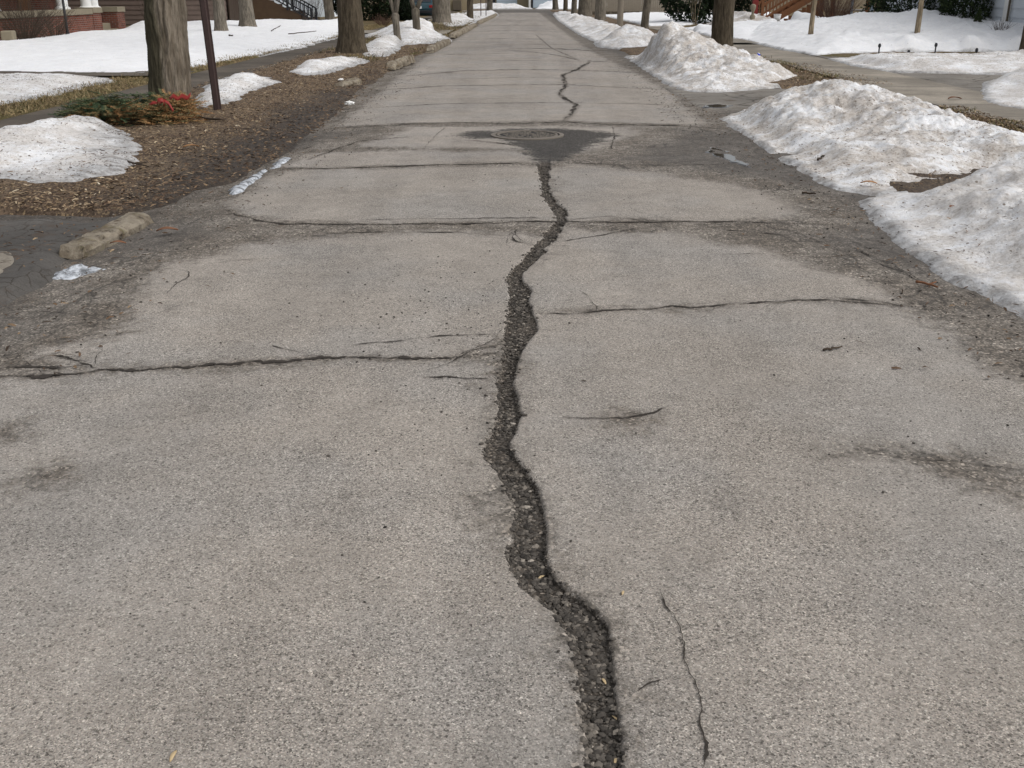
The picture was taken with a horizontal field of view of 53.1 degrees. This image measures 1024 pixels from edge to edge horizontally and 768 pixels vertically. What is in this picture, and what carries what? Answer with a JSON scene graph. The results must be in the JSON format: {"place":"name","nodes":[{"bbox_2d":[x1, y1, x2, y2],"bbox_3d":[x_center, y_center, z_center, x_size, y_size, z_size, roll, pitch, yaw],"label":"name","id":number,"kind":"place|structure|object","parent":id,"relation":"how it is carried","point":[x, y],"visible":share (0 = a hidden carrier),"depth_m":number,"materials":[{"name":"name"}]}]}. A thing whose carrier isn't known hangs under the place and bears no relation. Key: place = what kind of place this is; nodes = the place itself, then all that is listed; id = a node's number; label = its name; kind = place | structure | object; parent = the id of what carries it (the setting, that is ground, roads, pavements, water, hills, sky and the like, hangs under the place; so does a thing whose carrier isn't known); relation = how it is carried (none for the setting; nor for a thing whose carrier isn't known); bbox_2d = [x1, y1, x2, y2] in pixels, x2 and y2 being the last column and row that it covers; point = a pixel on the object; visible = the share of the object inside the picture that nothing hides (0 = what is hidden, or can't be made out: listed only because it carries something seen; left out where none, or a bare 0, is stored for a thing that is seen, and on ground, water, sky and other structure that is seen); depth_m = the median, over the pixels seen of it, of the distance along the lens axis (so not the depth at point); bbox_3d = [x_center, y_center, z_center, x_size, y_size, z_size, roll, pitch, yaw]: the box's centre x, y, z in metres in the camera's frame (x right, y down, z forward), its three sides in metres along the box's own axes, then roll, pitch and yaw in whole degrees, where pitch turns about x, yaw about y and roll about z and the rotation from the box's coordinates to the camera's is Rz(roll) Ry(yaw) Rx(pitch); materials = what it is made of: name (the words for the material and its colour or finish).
{"place":"outdoors","nodes":[
{"label":"outdoors","id":0,"kind":"place"},
{"bbox_2d":[0,217,117,307],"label":"driveway","id":1,"kind":"structure","parent":0,"point":[18,279],"depth_m":6.32,"materials":[{"name":"asphalt"}]},
{"bbox_2d":[0,251,13,273],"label":"concrete slab","id":2,"kind":"structure","parent":1,"relation":"on","point":[5,256],"depth_m":6.01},
{"bbox_2d":[52,264,106,279],"bbox_3d":[-2.580,-0.629,5.985,0.387,0.117,0.617,12,24,29],"label":"snow patch","id":3,"kind":"object","parent":1,"relation":"on","point":[73,271],"visible":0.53,"depth_m":5.95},
{"bbox_2d":[0,71,193,75],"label":"path","id":4,"kind":"structure","parent":0,"point":[137,73],"depth_m":19.20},
{"bbox_2d":[0,18,337,72],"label":"snowy lawn","id":5,"kind":"structure","parent":0,"point":[122,50],"depth_m":27.60,"materials":[{"name":"snow"}]},
{"bbox_2d":[0,30,16,39],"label":"planter block","id":6,"kind":"structure","parent":5,"relation":"on","point":[8,34],"depth_m":30.96,"materials":[{"name":"stone"}]},
{"bbox_2d":[26,4,82,36],"bbox_3d":[-15.419,-12.173,34.282,1.983,1.335,2.163,0,21,0],"label":"bare shrub","id":7,"kind":"object","parent":5,"relation":"on","point":[63,31],"visible":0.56,"depth_m":34.28,"materials":[{"name":"brown plant"}]},
{"bbox_2d":[0,0,125,40],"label":"brick porch house","id":8,"kind":"structure","parent":5,"relation":"on","point":[94,16],"depth_m":39.40,"materials":[{"name":"brick"}]},
{"bbox_2d":[17,0,30,10],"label":"door","id":9,"kind":"structure","parent":8,"relation":"in","point":[22,1],"depth_m":40.40,"materials":[{"name":"brown wood"}]},
{"bbox_2d":[55,0,238,25],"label":"brown sided house","id":10,"kind":"structure","parent":5,"relation":"on","point":[133,14],"depth_m":48.99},
{"bbox_2d":[212,0,228,30],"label":"bare tree","id":11,"kind":"object","parent":5,"relation":"on","point":[220,20],"visible":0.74,"depth_m":36.28,"materials":[{"name":"brown plant"}]},
{"bbox_2d":[238,0,256,26],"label":"bare tree","id":12,"kind":"object","parent":5,"relation":"on","point":[246,14],"visible":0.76,"depth_m":40.95,"materials":[{"name":"brown plant"}]},
{"bbox_2d":[252,0,317,19],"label":"wooden staircase","id":13,"kind":"structure","parent":5,"relation":"on","point":[267,9],"depth_m":53.11,"materials":[{"name":"brown wood"}]},
{"bbox_2d":[274,0,336,16],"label":"pale stucco house","id":14,"kind":"structure","parent":5,"relation":"on","point":[319,11],"depth_m":67.67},
{"bbox_2d":[323,0,334,19],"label":"bare tree","id":15,"kind":"object","parent":5,"relation":"on","point":[328,10],"visible":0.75,"depth_m":51.57,"materials":[{"name":"brown plant"}]},
{"bbox_2d":[0,10,426,119],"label":"lawn strip","id":16,"kind":"object","parent":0,"point":[365,23],"depth_m":16.64,"materials":[{"name":"green plant"}]},
{"bbox_2d":[0,0,79,39],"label":"bare shrub","id":17,"kind":"object","parent":16,"relation":"on","point":[28,34],"visible":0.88,"depth_m":32.55,"materials":[{"name":"brown plant"}]},
{"bbox_2d":[0,73,112,104],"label":"snow patch","id":18,"kind":"object","parent":16,"relation":"on","point":[12,86],"visible":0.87,"depth_m":16.26,"materials":[{"name":"snow"}]},
{"bbox_2d":[0,22,392,118],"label":"grass","id":19,"kind":"structure","parent":16,"relation":"on","point":[74,91],"depth_m":16.22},
{"bbox_2d":[302,0,323,19],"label":"bare shrub","id":20,"kind":"object","parent":16,"relation":"on","point":[312,1],"visible":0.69,"depth_m":58.28,"materials":[{"name":"brown plant"}]},
{"bbox_2d":[372,13,391,26],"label":"bare shrub","id":21,"kind":"object","parent":16,"relation":"on","point":[384,22],"visible":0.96,"depth_m":49.06,"materials":[{"name":"brown plant"}]},
{"bbox_2d":[361,0,404,20],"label":"evergreen shrub","id":22,"kind":"object","parent":16,"relation":"on","point":[381,7],"visible":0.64,"depth_m":57.80,"materials":[{"name":"green plant"}]},
{"bbox_2d":[398,0,411,20],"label":"evergreen shrub","id":23,"kind":"object","parent":16,"relation":"on","point":[404,13],"visible":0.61,"depth_m":57.78,"materials":[{"name":"green plant"}]},
{"bbox_2d":[0,11,458,127],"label":"sidewalk","id":24,"kind":"structure","parent":0,"point":[200,78],"depth_m":20.61,"materials":[{"name":"concrete"}]},
{"bbox_2d":[0,9,486,217],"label":"verge","id":25,"kind":"structure","parent":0,"point":[166,131],"depth_m":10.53,"materials":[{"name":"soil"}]},
{"bbox_2d":[0,115,141,182],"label":"snow patch","id":26,"kind":"object","parent":25,"relation":"on","point":[73,132],"visible":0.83,"depth_m":9.30,"materials":[{"name":"snow"}]},
{"bbox_2d":[0,195,158,266],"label":"leaf litter","id":27,"kind":"object","parent":25,"relation":"on","point":[43,232],"visible":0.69,"depth_m":6.49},
{"bbox_2d":[48,88,214,127],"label":"evergreen branches","id":28,"kind":"object","parent":25,"relation":"on","point":[112,110],"visible":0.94,"depth_m":11.82,"materials":[{"name":"plant"}]},
{"bbox_2d":[144,0,193,107],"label":"bare tree","id":29,"kind":"object","parent":25,"relation":"on","point":[167,42],"visible":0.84,"depth_m":12.90,"materials":[{"name":"brown plant"}]},
{"bbox_2d":[199,0,221,109],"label":"sign post","id":30,"kind":"object","parent":25,"relation":"on","point":[209,46],"visible":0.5,"depth_m":12.96,"materials":[{"name":"metal"}]},
{"bbox_2d":[195,72,281,106],"bbox_3d":[-4.485,-4.552,15.884,1.680,0.383,5.722,0,21,0],"label":"snow patch","id":31,"kind":"object","parent":25,"relation":"on","point":[231,84],"visible":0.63,"depth_m":15.75,"materials":[{"name":"snow"}]},
{"bbox_2d":[290,56,368,75],"bbox_3d":[-3.891,-6.675,21.547,1.700,0.412,6.675,0,21,0],"label":"snow patch","id":32,"kind":"object","parent":25,"relation":"on","point":[335,62],"visible":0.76,"depth_m":20.43,"materials":[{"name":"snow"}]},
{"bbox_2d":[335,0,367,53],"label":"bare tree","id":33,"kind":"object","parent":25,"relation":"on","point":[351,36],"visible":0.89,"depth_m":25.47,"materials":[{"name":"brown plant"}]},
{"bbox_2d":[363,34,402,56],"bbox_3d":[-3.755,-9.787,29.637,1.655,0.514,11.212,-1,21,-3],"label":"snow patch","id":34,"kind":"object","parent":25,"relation":"on","point":[385,41],"visible":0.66,"depth_m":28.18,"materials":[{"name":"snow"}]},
{"bbox_2d":[389,0,401,40],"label":"bare tree","id":35,"kind":"object","parent":25,"relation":"on","point":[394,6],"visible":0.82,"depth_m":30.95,"materials":[{"name":"brown plant"}]},
{"bbox_2d":[316,11,479,61],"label":"grass","id":36,"kind":"structure","parent":25,"relation":"on","point":[431,21],"depth_m":36.69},
{"bbox_2d":[365,18,451,45],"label":"snow bank","id":37,"kind":"structure","parent":25,"relation":"on","point":[426,29],"depth_m":34.39,"materials":[{"name":"snow"}]},
{"bbox_2d":[409,0,422,29],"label":"bare tree","id":38,"kind":"object","parent":25,"relation":"on","point":[415,11],"visible":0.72,"depth_m":36.15,"materials":[{"name":"brown plant"}]},
{"bbox_2d":[414,0,431,15],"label":"parked car","id":39,"kind":"object","parent":25,"relation":"on","point":[425,9],"visible":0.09,"depth_m":60.05,"materials":[{"name":"teal paint"}]},
{"bbox_2d":[432,0,451,22],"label":"bare tree","id":40,"kind":"object","parent":25,"relation":"on","point":[441,11],"visible":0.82,"depth_m":51.85,"materials":[{"name":"brown plant"}]},
{"bbox_2d":[467,0,473,18],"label":"bare tree","id":41,"kind":"object","parent":25,"relation":"on","point":[469,8],"visible":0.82,"depth_m":60.78,"materials":[{"name":"brown plant"}]},
{"bbox_2d":[364,30,449,33],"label":"driveway","id":42,"kind":"structure","parent":0,"point":[373,31],"depth_m":40.48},
{"bbox_2d":[0,22,1022,304],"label":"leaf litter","id":43,"kind":"object","parent":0,"point":[438,38],"visible":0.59,"depth_m":10.77,"materials":[{"name":"plant"}]},
{"bbox_2d":[0,9,1023,767],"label":"road","id":44,"kind":"structure","parent":0,"point":[196,527],"depth_m":3.49,"materials":[{"name":"asphalt"}]},
{"bbox_2d":[58,212,154,259],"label":"kerb","id":45,"kind":"structure","parent":44,"relation":"on","point":[94,242],"depth_m":6.65,"materials":[{"name":"concrete"}]},
{"bbox_2d":[228,169,266,194],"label":"snow patches","id":46,"kind":"object","parent":44,"relation":"on","point":[242,186],"visible":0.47,"depth_m":8.63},
{"bbox_2d":[270,157,290,168],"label":"snow patches","id":47,"kind":"object","parent":44,"relation":"on","point":[279,162],"visible":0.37,"depth_m":9.71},
{"bbox_2d":[334,77,362,86],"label":"kerb","id":48,"kind":"structure","parent":44,"relation":"on","point":[351,81],"depth_m":17.20,"materials":[{"name":"concrete"}]},
{"bbox_2d":[386,55,414,69],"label":"kerb","id":49,"kind":"structure","parent":44,"relation":"on","point":[403,61],"depth_m":22.31,"materials":[{"name":"stone"}]},
{"bbox_2d":[426,39,450,52],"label":"kerb","id":50,"kind":"structure","parent":44,"relation":"on","point":[437,46],"depth_m":29.37,"materials":[{"name":"stone"}]},
{"bbox_2d":[449,23,476,37],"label":"kerb","id":51,"kind":"structure","parent":44,"relation":"on","point":[460,32],"depth_m":40.69,"materials":[{"name":"concrete"}]},
{"bbox_2d":[476,13,497,23],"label":"kerb","id":52,"kind":"structure","parent":44,"relation":"on","point":[483,20],"depth_m":58.77,"materials":[{"name":"concrete"}]},
{"bbox_2d":[0,25,1018,767],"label":"road cracks","id":53,"kind":"object","parent":44,"relation":"on","point":[706,755],"visible":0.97,"depth_m":5.25,"materials":[{"name":"asphalt"}]},
{"bbox_2d":[0,87,1021,377],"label":"leaf litter","id":54,"kind":"object","parent":44,"relation":"on","point":[406,115],"visible":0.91,"depth_m":6.12,"materials":[{"name":"plant"}]},
{"bbox_2d":[1,65,1023,720],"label":"loose grit","id":55,"kind":"object","parent":44,"relation":"on","point":[497,263],"visible":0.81,"depth_m":5.60,"materials":[{"name":"gravel"}]},
{"bbox_2d":[491,130,563,139],"bbox_3d":[0.172,-2.786,11.488,0.820,0.032,0.820,0,21,0],"label":"manhole cover","id":56,"kind":"object","parent":44,"relation":"on","point":[527,135],"visible":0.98,"depth_m":11.44,"materials":[{"name":"metal"}]},
{"bbox_2d":[460,165,628,767],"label":"road crack","id":57,"kind":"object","parent":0,"point":[597,755],"depth_m":2.88,"materials":[{"name":"asphalt"}]},
{"bbox_2d":[493,9,864,9],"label":"cross street","id":58,"kind":"structure","parent":0,"point":[577,9],"depth_m":102.56,"materials":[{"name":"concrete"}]},
{"bbox_2d":[550,10,831,88],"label":"verge","id":59,"kind":"structure","parent":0,"point":[786,84],"depth_m":20.88,"materials":[{"name":"soil"}]},
{"bbox_2d":[553,11,620,40],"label":"snow bank","id":60,"kind":"structure","parent":59,"relation":"on","point":[590,28],"depth_m":45.59,"materials":[{"name":"snow"}]},
{"bbox_2d":[617,0,623,26],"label":"utility pole","id":61,"kind":"object","parent":59,"relation":"on","point":[620,9],"visible":0.81,"depth_m":46.36,"materials":[{"name":"wood"}]},
{"bbox_2d":[593,24,653,48],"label":"snow bank","id":62,"kind":"structure","parent":59,"relation":"on","point":[629,33],"depth_m":31.11,"materials":[{"name":"snow"}]},
{"bbox_2d":[624,20,795,92],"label":"snow bank","id":63,"kind":"structure","parent":59,"relation":"on","point":[663,51],"depth_m":19.38,"materials":[{"name":"snow"}]},
{"bbox_2d":[711,0,734,45],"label":"bare tree","id":64,"kind":"object","parent":59,"relation":"on","point":[722,24],"visible":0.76,"depth_m":28.06,"materials":[{"name":"brown plant"}]},
{"bbox_2d":[764,55,1023,132],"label":"leaf litter","id":65,"kind":"object","parent":59,"relation":"on","point":[967,115],"visible":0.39,"depth_m":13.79,"materials":[{"name":"plant"}]},
{"bbox_2d":[364,0,1023,130],"bbox_3d":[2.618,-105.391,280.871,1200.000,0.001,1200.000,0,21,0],"label":"ground","id":66,"kind":"structure","parent":0,"point":[856,5],"depth_m":145.51,"materials":[{"name":"soil"}]},
{"bbox_2d":[428,13,475,26],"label":"snow bank","id":67,"kind":"structure","parent":66,"relation":"on","point":[459,16],"depth_m":57.18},
{"bbox_2d":[450,0,466,10],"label":"tan corner building","id":68,"kind":"structure","parent":66,"relation":"on","point":[458,5],"depth_m":90.89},
{"bbox_2d":[462,10,498,21],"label":"snow bank","id":69,"kind":"structure","parent":66,"relation":"on","point":[483,14],"depth_m":72.34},
{"bbox_2d":[473,3,531,8],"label":"snow bank","id":70,"kind":"structure","parent":66,"relation":"on","point":[502,6],"depth_m":105.72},
{"bbox_2d":[493,0,528,7],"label":"garage house","id":71,"kind":"structure","parent":66,"relation":"on","point":[524,3],"depth_m":119.88,"materials":[{"name":"beige"}]},
{"bbox_2d":[529,0,551,7],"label":"blue house","id":72,"kind":"structure","parent":66,"relation":"on","point":[534,3],"depth_m":118.02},
{"bbox_2d":[536,0,578,8],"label":"snow bank","id":73,"kind":"structure","parent":66,"relation":"on","point":[547,5],"depth_m":105.91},
{"bbox_2d":[571,0,576,13],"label":"bare tree","id":74,"kind":"object","parent":66,"relation":"on","point":[574,7],"visible":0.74,"depth_m":73.03,"materials":[{"name":"brown plant"}]},
{"bbox_2d":[577,0,592,15],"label":"bare tree","id":75,"kind":"object","parent":66,"relation":"on","point":[584,7],"visible":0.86,"depth_m":70.79,"materials":[{"name":"brown plant"}]},
{"bbox_2d":[594,0,605,19],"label":"bare tree","id":76,"kind":"object","parent":66,"relation":"on","point":[600,9],"visible":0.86,"depth_m":59.30,"materials":[{"name":"brown plant"}]},
{"bbox_2d":[640,0,650,28],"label":"bare tree","id":77,"kind":"object","parent":66,"relation":"on","point":[645,14],"visible":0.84,"depth_m":43.93,"materials":[{"name":"brown plant"}]},
{"bbox_2d":[705,147,750,167],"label":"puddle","id":78,"kind":"object","parent":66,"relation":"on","point":[731,158],"visible":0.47,"depth_m":10.04,"materials":[{"name":"grey"}]},
{"bbox_2d":[752,0,869,20],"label":"wooden staircase","id":79,"kind":"structure","parent":66,"relation":"on","point":[788,8],"depth_m":47.34,"materials":[{"name":"brown wood"}]},
{"bbox_2d":[850,0,1023,22],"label":"white sided house","id":80,"kind":"structure","parent":66,"relation":"on","point":[1009,10],"depth_m":32.10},
{"bbox_2d":[980,68,1023,108],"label":"snow bank","id":81,"kind":"structure","parent":66,"relation":"on","point":[1007,93],"depth_m":16.09,"materials":[{"name":"snow"}]},
{"bbox_2d":[606,12,787,28],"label":"snowy lawn","id":82,"kind":"structure","parent":0,"point":[658,18],"depth_m":58.87,"materials":[{"name":"snow"}]},
{"bbox_2d":[592,0,687,13],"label":"wooden fence","id":83,"kind":"object","parent":82,"relation":"on","point":[635,5],"visible":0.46,"depth_m":74.04,"materials":[{"name":"brown wood"}]},
{"bbox_2d":[659,0,713,23],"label":"evergreen shrub","id":84,"kind":"object","parent":82,"relation":"on","point":[705,8],"visible":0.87,"depth_m":51.96,"materials":[{"name":"green plant"}]},
{"bbox_2d":[733,38,757,42],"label":"driveway","id":85,"kind":"structure","parent":0,"point":[736,40],"depth_m":32.26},
{"bbox_2d":[664,87,941,110],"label":"driveway","id":86,"kind":"structure","parent":0,"point":[740,100],"depth_m":15.65,"materials":[{"name":"concrete"}]},
{"bbox_2d":[702,104,732,108],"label":"puddle","id":87,"kind":"object","parent":86,"relation":"on","point":[715,106],"visible":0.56,"depth_m":14.27,"materials":[{"name":"grey"}]},
{"bbox_2d":[626,21,1023,127],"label":"sidewalk","id":88,"kind":"structure","parent":0,"point":[935,93],"depth_m":17.86,"materials":[{"name":"concrete"}]},
{"bbox_2d":[683,10,1002,58],"bbox_3d":[19.169,-20.878,59.306,23.240,0.379,82.236,0,21,0],"label":"lawn strip","id":89,"kind":"object","parent":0,"point":[842,54],"visible":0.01,"depth_m":26.84,"materials":[{"name":"plant"}]},
{"bbox_2d":[685,18,776,39],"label":"snow bank","id":90,"kind":"structure","parent":89,"relation":"on","point":[743,30],"depth_m":39.18,"materials":[{"name":"snow"}]},
{"bbox_2d":[705,11,770,24],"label":"snow bank","id":91,"kind":"structure","parent":89,"relation":"on","point":[742,16],"depth_m":47.08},
{"bbox_2d":[711,0,767,14],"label":"evergreen shrub","id":92,"kind":"object","parent":89,"relation":"on","point":[738,6],"visible":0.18,"depth_m":53.72,"materials":[{"name":"green plant"}]},
{"bbox_2d":[750,4,755,19],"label":"garden urn","id":93,"kind":"object","parent":89,"relation":"on","point":[752,8],"visible":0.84,"depth_m":46.66,"materials":[{"name":"stone"}]},
{"bbox_2d":[790,11,819,19],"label":"snow bank","id":94,"kind":"structure","parent":89,"relation":"on","point":[799,15],"depth_m":44.56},
{"bbox_2d":[829,49,1023,74],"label":"snow bank","id":95,"kind":"structure","parent":89,"relation":"on","point":[977,63],"depth_m":21.05,"materials":[{"name":"snow"}]},
{"bbox_2d":[748,8,1023,55],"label":"snowy lawn","id":96,"kind":"structure","parent":0,"point":[862,32],"depth_m":29.27,"materials":[{"name":"snow"}]},
{"bbox_2d":[808,0,816,33],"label":"young tree","id":97,"kind":"object","parent":96,"relation":"on","point":[812,18],"visible":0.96,"depth_m":31.43,"materials":[{"name":"brown plant"}]},
{"bbox_2d":[805,0,862,17],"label":"bare shrub","id":98,"kind":"object","parent":96,"relation":"on","point":[830,10],"visible":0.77,"depth_m":40.09,"materials":[{"name":"brown plant"}]},
{"bbox_2d":[860,0,948,12],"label":"evergreen shrub","id":99,"kind":"object","parent":96,"relation":"on","point":[879,5],"visible":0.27,"depth_m":36.87,"materials":[{"name":"green plant"}]},
{"bbox_2d":[914,0,923,32],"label":"young tree","id":100,"kind":"object","parent":96,"relation":"on","point":[919,17],"visible":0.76,"depth_m":29.06,"materials":[{"name":"brown plant"}]},
{"bbox_2d":[938,0,994,19],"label":"evergreen shrub","id":101,"kind":"object","parent":96,"relation":"on","point":[947,6],"visible":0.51,"depth_m":33.19,"materials":[{"name":"green plant"}]},
{"bbox_2d":[973,7,982,21],"bbox_3d":[14.543,-11.252,31.964,0.580,0.970,0.585,0,21,0],"label":"dwarf conifer","id":102,"kind":"object","parent":96,"relation":"on","point":[978,17],"visible":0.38,"depth_m":31.84,"materials":[{"name":"green plant"}]},
{"bbox_2d":[896,73,1002,91],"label":"driveway","id":103,"kind":"structure","parent":0,"point":[972,81],"depth_m":18.98,"materials":[{"name":"concrete"}]},
{"bbox_2d":[889,114,1019,192],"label":"verge","id":104,"kind":"structure","parent":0,"point":[918,187],"depth_m":8.40,"materials":[{"name":"soil"}]},
{"bbox_2d":[719,79,1023,195],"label":"snow bank","id":105,"kind":"structure","parent":104,"relation":"on","point":[851,98],"depth_m":10.22,"materials":[{"name":"snow"}]},
{"bbox_2d":[850,166,987,186],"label":"leaf litter","id":106,"kind":"object","parent":104,"relation":"on","point":[929,177],"visible":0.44,"depth_m":8.57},
{"bbox_2d":[858,160,1023,318],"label":"snow bank","id":107,"kind":"structure","parent":104,"relation":"on","point":[991,266],"depth_m":6.57,"materials":[{"name":"snow"}]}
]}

